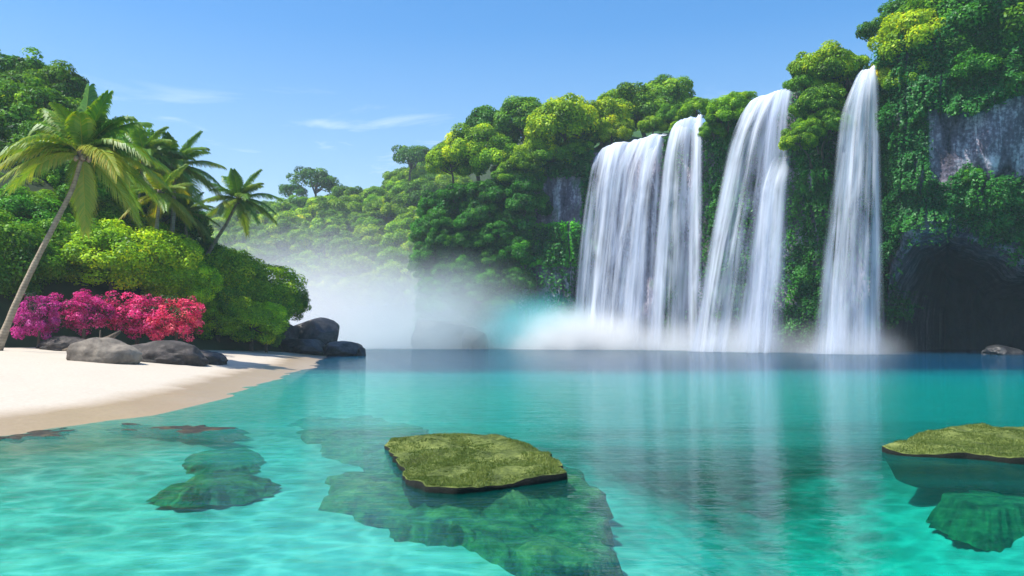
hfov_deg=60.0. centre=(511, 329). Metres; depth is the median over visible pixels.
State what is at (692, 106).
shrub
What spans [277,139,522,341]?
hill
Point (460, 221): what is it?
shrub
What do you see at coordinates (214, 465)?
reef rock
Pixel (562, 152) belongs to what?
shrub
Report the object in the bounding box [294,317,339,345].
rock
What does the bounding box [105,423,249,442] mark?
kelp rock
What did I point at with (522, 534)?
reef ledge
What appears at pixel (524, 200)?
shrub
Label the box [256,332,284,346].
bush
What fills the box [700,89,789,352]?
waterfall
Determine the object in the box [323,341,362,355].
rock
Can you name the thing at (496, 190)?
shrub
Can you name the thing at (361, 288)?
tree
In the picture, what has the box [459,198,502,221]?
shrub
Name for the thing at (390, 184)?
tree
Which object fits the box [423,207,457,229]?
shrub
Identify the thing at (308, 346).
rock
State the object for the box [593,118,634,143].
tree
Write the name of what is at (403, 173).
tree
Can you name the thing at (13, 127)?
tree
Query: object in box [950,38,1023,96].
tree
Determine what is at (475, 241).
shrub
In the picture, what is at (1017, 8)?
tree
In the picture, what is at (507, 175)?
shrub
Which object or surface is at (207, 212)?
tree
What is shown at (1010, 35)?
tree
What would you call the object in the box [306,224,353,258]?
tree
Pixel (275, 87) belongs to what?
sky
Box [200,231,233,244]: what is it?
tree
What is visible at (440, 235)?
shrub
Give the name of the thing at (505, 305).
shrub
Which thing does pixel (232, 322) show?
bush
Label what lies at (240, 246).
tree
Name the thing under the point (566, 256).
ivy
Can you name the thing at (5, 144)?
tree
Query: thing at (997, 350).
rock
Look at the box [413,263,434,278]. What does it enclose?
shrub
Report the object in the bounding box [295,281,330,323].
tree
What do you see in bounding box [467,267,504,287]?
shrub
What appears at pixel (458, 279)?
shrub
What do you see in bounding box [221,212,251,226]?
tree
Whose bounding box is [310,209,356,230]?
tree
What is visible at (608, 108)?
tree
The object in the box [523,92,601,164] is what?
tree
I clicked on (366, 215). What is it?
tree
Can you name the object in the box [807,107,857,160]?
shrub
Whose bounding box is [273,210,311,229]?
tree
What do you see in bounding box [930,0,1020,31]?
tree
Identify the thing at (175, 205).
palm tree
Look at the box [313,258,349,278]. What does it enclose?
tree
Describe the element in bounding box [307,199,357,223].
tree
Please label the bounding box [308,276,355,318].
tree
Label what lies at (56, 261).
bush
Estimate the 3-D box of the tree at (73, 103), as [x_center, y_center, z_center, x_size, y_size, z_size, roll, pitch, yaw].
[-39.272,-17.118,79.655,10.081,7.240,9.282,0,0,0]
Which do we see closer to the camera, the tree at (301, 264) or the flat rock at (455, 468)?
the flat rock at (455, 468)
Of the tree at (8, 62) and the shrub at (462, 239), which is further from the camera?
the shrub at (462, 239)
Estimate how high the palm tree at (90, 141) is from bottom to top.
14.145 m
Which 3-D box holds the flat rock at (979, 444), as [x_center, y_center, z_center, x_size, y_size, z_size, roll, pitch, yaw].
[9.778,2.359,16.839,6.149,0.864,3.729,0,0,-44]
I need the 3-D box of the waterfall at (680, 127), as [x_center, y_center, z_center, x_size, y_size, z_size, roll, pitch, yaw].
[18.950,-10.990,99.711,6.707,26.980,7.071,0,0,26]
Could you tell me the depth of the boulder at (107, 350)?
39.74 m
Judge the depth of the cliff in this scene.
98.82 m
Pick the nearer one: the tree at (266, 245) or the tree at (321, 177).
the tree at (266, 245)
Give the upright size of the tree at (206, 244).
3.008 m
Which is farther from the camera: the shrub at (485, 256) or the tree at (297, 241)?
the tree at (297, 241)
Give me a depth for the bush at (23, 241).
53.16 m
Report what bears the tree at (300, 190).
on the hill at (388, 323)
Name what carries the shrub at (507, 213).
on the cliff
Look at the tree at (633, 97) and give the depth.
120.86 m
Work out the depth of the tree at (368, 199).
233.00 m
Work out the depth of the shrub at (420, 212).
121.42 m
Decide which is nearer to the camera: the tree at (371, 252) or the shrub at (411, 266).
the shrub at (411, 266)
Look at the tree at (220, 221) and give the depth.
219.50 m
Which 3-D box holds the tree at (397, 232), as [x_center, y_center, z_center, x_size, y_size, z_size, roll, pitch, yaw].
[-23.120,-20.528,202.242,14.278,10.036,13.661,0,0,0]
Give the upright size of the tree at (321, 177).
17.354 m
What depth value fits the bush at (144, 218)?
67.06 m
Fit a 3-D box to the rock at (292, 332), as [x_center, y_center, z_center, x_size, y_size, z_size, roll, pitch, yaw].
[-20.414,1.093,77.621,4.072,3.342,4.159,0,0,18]
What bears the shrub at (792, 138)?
on the cliff
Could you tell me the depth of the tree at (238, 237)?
210.14 m
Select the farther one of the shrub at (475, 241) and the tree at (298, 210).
the tree at (298, 210)
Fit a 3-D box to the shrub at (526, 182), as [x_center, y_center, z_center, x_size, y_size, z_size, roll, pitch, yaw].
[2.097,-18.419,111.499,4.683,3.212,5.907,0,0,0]
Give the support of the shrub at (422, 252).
on the cliff
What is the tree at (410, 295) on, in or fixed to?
on the hill at (388, 323)
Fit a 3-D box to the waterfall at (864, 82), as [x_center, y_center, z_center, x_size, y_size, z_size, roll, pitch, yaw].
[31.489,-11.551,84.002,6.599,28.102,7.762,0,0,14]
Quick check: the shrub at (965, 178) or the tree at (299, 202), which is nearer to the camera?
the shrub at (965, 178)
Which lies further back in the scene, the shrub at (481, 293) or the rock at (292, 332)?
the shrub at (481, 293)
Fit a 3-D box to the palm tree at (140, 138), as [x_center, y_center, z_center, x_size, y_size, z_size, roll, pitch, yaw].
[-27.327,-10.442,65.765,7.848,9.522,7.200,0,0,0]
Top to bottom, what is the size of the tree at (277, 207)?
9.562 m
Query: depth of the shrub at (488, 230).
111.11 m
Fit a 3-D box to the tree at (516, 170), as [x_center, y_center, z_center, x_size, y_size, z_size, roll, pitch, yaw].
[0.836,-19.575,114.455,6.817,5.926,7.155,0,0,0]
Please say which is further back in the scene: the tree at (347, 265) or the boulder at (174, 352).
the tree at (347, 265)
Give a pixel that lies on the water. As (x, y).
(393, 366)
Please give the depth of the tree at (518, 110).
121.41 m
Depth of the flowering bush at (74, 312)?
52.40 m
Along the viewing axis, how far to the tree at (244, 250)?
76.66 m
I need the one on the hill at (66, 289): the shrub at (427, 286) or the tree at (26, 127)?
the tree at (26, 127)
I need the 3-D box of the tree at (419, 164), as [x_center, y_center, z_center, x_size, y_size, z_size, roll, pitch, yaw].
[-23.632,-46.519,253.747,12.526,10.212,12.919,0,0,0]
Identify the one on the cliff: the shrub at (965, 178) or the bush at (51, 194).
the shrub at (965, 178)
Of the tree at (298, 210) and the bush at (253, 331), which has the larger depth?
the tree at (298, 210)
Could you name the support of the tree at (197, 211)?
on the hill at (66, 289)
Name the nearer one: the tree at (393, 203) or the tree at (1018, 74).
the tree at (1018, 74)
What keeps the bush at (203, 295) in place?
on the hill at (66, 289)
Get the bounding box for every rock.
[0,427,77,442]
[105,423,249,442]
[146,471,281,507]
[182,447,266,474]
[277,324,298,348]
[280,339,324,354]
[288,415,428,466]
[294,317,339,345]
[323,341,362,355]
[357,347,365,355]
[384,432,567,507]
[411,319,477,348]
[461,329,487,348]
[882,422,1023,492]
[926,490,1023,552]
[981,345,1023,354]
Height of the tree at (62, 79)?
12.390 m
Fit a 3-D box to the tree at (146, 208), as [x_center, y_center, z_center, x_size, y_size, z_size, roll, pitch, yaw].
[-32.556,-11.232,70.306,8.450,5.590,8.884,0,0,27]
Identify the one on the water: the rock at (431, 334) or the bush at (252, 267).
the rock at (431, 334)
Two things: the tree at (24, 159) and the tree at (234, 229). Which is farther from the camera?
the tree at (234, 229)
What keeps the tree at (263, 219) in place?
on the hill at (388, 323)
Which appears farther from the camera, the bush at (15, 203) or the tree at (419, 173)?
the tree at (419, 173)
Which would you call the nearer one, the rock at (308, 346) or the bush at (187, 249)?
the bush at (187, 249)
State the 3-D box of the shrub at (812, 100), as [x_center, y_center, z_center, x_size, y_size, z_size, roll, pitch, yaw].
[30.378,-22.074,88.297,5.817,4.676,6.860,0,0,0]
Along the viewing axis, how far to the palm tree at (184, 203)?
69.75 m
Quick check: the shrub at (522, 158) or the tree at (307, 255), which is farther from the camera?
the tree at (307, 255)
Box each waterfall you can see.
[582,134,665,349]
[653,114,701,349]
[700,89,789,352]
[825,65,878,353]
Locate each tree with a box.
[0,46,45,73]
[0,72,55,95]
[0,81,74,126]
[0,83,173,350]
[0,115,11,139]
[0,121,21,142]
[0,140,75,179]
[0,141,40,175]
[2,59,92,104]
[13,120,60,141]
[26,95,110,132]
[41,159,137,210]
[103,121,162,161]
[111,122,195,225]
[119,164,209,262]
[124,159,150,213]
[130,130,231,234]
[138,191,213,240]
[151,192,219,245]
[160,203,208,226]
[191,168,282,254]
[192,237,228,258]
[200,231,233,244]
[204,208,224,216]
[209,217,238,231]
[214,237,232,247]
[215,248,249,264]
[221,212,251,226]
[225,226,255,233]
[227,242,257,254]
[229,229,258,244]
[247,238,289,258]
[248,248,282,266]
[249,211,277,230]
[251,198,294,223]
[256,219,296,247]
[268,256,320,278]
[269,267,318,285]
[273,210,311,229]
[278,180,307,197]
[280,228,325,256]
[281,194,311,211]
[285,166,342,196]
[289,206,309,213]
[290,250,327,262]
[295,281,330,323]
[305,195,336,207]
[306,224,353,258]
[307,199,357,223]
[308,217,348,230]
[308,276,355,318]
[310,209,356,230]
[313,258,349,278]
[317,253,376,279]
[324,237,372,274]
[329,185,363,199]
[338,194,363,204]
[340,270,404,318]
[345,201,363,214]
[347,212,375,232]
[350,216,385,231]
[352,224,386,245]
[359,244,392,268]
[360,186,388,204]
[360,194,389,218]
[362,196,399,218]
[369,246,411,271]
[375,261,419,306]
[380,191,417,216]
[380,218,414,248]
[381,168,398,188]
[385,179,407,196]
[389,182,404,195]
[390,165,423,186]
[391,144,430,181]
[392,206,419,222]
[392,240,418,252]
[400,177,439,206]
[403,282,419,304]
[406,166,427,181]
[407,149,431,166]
[424,142,472,183]
[425,173,437,180]
[434,172,473,189]
[441,122,508,180]
[464,105,523,144]
[469,136,527,175]
[492,95,553,142]
[492,157,531,182]
[513,131,562,162]
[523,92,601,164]
[577,96,634,146]
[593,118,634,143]
[596,81,667,137]
[633,74,695,133]
[782,66,832,91]
[786,39,856,91]
[826,50,869,94]
[855,16,896,41]
[867,3,953,62]
[878,0,908,20]
[881,55,933,90]
[893,0,969,21]
[908,30,974,59]
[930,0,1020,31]
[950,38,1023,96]
[969,1,1023,45]
[996,52,1023,104]
[998,0,1023,32]
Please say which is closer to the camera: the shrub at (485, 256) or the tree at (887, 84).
the tree at (887, 84)
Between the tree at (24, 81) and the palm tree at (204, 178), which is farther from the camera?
the tree at (24, 81)
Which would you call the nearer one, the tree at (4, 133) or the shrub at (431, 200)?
the tree at (4, 133)
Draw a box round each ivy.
[409,149,598,343]
[512,219,590,268]
[654,74,868,351]
[858,0,1023,337]
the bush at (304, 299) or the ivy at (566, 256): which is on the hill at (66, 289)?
the bush at (304, 299)
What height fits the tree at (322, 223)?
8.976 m
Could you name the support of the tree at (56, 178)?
on the hill at (66, 289)
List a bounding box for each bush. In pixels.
[0,184,77,236]
[0,187,75,229]
[0,207,59,300]
[0,235,78,290]
[1,167,43,189]
[10,291,62,347]
[27,211,111,272]
[48,288,118,338]
[52,218,181,299]
[63,196,138,231]
[87,228,212,310]
[101,290,164,344]
[113,212,180,237]
[140,255,223,337]
[146,295,205,341]
[185,288,252,341]
[198,247,270,307]
[214,301,290,351]
[220,260,307,318]
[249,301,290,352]
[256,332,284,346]
[271,285,311,326]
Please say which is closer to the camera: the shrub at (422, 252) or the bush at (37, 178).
the bush at (37, 178)
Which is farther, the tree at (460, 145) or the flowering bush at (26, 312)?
the tree at (460, 145)
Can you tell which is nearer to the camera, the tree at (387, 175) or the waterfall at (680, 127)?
the waterfall at (680, 127)
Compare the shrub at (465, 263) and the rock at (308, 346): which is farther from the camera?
the shrub at (465, 263)
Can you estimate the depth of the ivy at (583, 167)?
111.35 m
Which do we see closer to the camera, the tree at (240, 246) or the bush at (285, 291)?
the bush at (285, 291)
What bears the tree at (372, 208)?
on the hill at (388, 323)
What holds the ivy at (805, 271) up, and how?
attached to the cliff
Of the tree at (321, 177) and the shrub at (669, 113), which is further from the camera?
the tree at (321, 177)
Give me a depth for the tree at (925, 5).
83.55 m
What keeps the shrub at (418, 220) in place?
on the cliff
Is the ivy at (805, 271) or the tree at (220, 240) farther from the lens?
the tree at (220, 240)
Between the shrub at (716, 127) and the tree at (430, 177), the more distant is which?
the tree at (430, 177)
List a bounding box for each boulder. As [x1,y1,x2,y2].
[39,336,84,350]
[66,337,142,364]
[131,340,208,365]
[200,350,227,364]
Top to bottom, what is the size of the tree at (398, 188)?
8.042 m
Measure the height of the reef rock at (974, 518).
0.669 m
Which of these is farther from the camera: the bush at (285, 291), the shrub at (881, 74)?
the shrub at (881, 74)
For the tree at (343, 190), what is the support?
on the hill at (388, 323)
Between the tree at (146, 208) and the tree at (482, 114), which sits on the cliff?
the tree at (482, 114)
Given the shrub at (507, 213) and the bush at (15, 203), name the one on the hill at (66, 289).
the bush at (15, 203)
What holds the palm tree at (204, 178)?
on the hill at (66, 289)
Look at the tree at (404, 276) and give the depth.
179.79 m
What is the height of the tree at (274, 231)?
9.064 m
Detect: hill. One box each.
[0,138,282,351]
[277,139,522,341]
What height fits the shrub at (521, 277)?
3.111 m
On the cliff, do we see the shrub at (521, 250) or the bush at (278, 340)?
the shrub at (521, 250)
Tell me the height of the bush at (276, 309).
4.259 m
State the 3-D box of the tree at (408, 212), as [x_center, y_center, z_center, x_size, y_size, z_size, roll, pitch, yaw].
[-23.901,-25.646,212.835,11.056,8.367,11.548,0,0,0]
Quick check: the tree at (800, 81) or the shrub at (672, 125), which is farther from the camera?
the shrub at (672, 125)
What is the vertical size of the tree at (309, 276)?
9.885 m
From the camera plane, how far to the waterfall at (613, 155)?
102.67 m
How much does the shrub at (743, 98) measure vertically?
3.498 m
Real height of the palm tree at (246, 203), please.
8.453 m
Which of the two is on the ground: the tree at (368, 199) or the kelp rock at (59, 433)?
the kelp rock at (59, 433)
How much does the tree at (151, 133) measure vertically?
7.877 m
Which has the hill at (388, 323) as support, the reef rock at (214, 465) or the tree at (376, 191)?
the tree at (376, 191)
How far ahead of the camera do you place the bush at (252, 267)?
68.03 m
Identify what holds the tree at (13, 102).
on the hill at (66, 289)
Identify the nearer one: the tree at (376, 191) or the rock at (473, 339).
the rock at (473, 339)
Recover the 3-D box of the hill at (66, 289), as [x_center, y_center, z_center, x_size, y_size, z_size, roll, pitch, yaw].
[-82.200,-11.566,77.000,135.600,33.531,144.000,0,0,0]
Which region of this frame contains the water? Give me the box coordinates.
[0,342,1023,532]
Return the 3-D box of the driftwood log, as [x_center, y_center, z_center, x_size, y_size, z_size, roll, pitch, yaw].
[-23.126,0.643,48.713,3.253,1.275,0.639,0,0,9]
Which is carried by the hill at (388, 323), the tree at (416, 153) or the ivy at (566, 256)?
the tree at (416, 153)
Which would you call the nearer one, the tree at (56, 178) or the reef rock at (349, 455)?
the reef rock at (349, 455)
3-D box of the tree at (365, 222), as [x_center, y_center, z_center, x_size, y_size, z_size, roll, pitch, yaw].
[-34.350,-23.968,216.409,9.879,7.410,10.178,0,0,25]
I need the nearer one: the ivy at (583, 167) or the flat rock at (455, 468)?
the flat rock at (455, 468)
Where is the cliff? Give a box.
[425,0,1023,414]
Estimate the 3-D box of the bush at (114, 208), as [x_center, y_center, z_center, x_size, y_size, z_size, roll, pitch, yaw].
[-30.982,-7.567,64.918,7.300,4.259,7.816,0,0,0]
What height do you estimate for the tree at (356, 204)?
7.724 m
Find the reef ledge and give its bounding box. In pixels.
[318,449,623,575]
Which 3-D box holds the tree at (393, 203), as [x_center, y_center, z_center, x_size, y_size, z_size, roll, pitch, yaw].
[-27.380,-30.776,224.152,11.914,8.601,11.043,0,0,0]
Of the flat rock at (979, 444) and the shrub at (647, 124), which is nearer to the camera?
the flat rock at (979, 444)
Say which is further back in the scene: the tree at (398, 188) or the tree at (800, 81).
the tree at (398, 188)
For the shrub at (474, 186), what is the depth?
112.53 m
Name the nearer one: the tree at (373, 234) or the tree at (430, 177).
the tree at (373, 234)
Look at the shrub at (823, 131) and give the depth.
85.90 m
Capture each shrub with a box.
[407,253,426,271]
[408,222,431,244]
[410,214,427,231]
[410,241,450,262]
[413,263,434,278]
[414,278,420,292]
[416,199,435,217]
[417,276,448,296]
[418,189,440,209]
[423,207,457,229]
[425,227,458,247]
[430,258,460,276]
[437,182,473,203]
[445,270,487,294]
[447,229,472,248]
[449,254,480,273]
[453,210,487,231]
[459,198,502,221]
[459,285,499,308]
[466,179,505,202]
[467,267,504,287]
[469,229,500,247]
[476,247,507,263]
[478,219,520,242]
[481,293,516,313]
[484,181,517,200]
[490,167,517,182]
[492,208,520,224]
[494,236,533,263]
[499,151,546,173]
[499,266,537,288]
[505,189,553,215]
[510,171,546,191]
[531,142,574,163]
[562,137,594,158]
[637,115,669,133]
[655,103,690,122]
[668,121,683,134]
[678,96,710,117]
[697,121,726,146]
[704,94,744,135]
[725,91,757,119]
[778,126,818,168]
[787,82,849,136]
[790,115,828,154]
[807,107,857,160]
[868,60,892,86]
[956,167,986,184]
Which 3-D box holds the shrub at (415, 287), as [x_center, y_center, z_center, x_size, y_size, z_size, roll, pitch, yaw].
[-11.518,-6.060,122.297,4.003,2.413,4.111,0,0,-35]
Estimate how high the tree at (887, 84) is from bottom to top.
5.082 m
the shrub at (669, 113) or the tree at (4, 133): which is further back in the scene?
the shrub at (669, 113)
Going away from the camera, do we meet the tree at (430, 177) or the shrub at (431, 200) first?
the shrub at (431, 200)
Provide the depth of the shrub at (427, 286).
113.46 m
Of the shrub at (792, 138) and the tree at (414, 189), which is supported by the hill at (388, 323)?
the tree at (414, 189)
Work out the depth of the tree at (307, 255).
198.23 m
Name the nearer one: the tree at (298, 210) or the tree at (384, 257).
the tree at (384, 257)
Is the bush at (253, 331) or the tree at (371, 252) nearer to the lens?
the bush at (253, 331)
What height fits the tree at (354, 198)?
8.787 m
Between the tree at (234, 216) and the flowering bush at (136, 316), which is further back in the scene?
the tree at (234, 216)
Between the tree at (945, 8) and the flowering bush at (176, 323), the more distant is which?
the tree at (945, 8)
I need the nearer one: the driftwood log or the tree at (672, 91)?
the driftwood log
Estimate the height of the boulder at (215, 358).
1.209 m
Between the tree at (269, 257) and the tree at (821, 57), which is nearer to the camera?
the tree at (821, 57)
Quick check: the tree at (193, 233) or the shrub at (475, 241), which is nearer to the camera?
the tree at (193, 233)
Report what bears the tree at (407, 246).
on the hill at (388, 323)
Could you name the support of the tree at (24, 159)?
on the hill at (66, 289)
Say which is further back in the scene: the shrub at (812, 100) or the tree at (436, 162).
the tree at (436, 162)
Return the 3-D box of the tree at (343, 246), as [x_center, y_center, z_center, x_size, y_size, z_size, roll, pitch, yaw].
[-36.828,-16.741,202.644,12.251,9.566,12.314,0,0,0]
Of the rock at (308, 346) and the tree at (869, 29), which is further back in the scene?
the tree at (869, 29)
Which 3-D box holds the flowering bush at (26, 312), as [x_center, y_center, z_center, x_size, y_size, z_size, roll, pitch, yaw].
[-26.696,-0.508,49.899,2.487,3.315,2.957,0,0,34]
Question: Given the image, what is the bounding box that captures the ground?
[0,347,1023,575]
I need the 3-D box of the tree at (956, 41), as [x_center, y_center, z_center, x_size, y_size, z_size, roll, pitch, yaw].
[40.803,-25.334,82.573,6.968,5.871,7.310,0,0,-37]
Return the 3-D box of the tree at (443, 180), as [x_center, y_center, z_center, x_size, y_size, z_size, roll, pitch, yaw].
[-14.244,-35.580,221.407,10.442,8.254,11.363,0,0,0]
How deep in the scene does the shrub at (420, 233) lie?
116.14 m
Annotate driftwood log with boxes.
[62,330,120,350]
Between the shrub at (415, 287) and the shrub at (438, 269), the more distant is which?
the shrub at (415, 287)
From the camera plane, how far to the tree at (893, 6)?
89.01 m
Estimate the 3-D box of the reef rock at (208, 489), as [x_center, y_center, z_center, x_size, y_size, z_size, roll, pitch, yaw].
[-4.679,2.465,13.953,1.807,0.352,2.207,0,0,0]
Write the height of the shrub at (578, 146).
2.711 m
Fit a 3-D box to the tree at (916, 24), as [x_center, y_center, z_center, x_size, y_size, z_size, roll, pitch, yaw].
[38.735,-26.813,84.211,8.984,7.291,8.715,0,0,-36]
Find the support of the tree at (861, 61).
on the cliff
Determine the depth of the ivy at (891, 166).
80.99 m
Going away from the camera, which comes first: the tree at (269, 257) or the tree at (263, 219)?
the tree at (269, 257)
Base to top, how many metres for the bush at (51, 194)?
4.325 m
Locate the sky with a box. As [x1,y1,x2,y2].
[0,0,894,210]
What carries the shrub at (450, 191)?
on the cliff
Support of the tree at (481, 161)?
on the cliff
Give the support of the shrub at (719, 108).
on the cliff
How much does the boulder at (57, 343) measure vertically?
1.435 m
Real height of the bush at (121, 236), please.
5.565 m
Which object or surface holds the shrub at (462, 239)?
on the cliff
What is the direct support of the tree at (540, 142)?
on the cliff
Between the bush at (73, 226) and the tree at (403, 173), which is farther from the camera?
the tree at (403, 173)
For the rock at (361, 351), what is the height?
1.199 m
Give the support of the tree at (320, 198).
on the hill at (388, 323)
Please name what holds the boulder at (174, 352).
on the ground

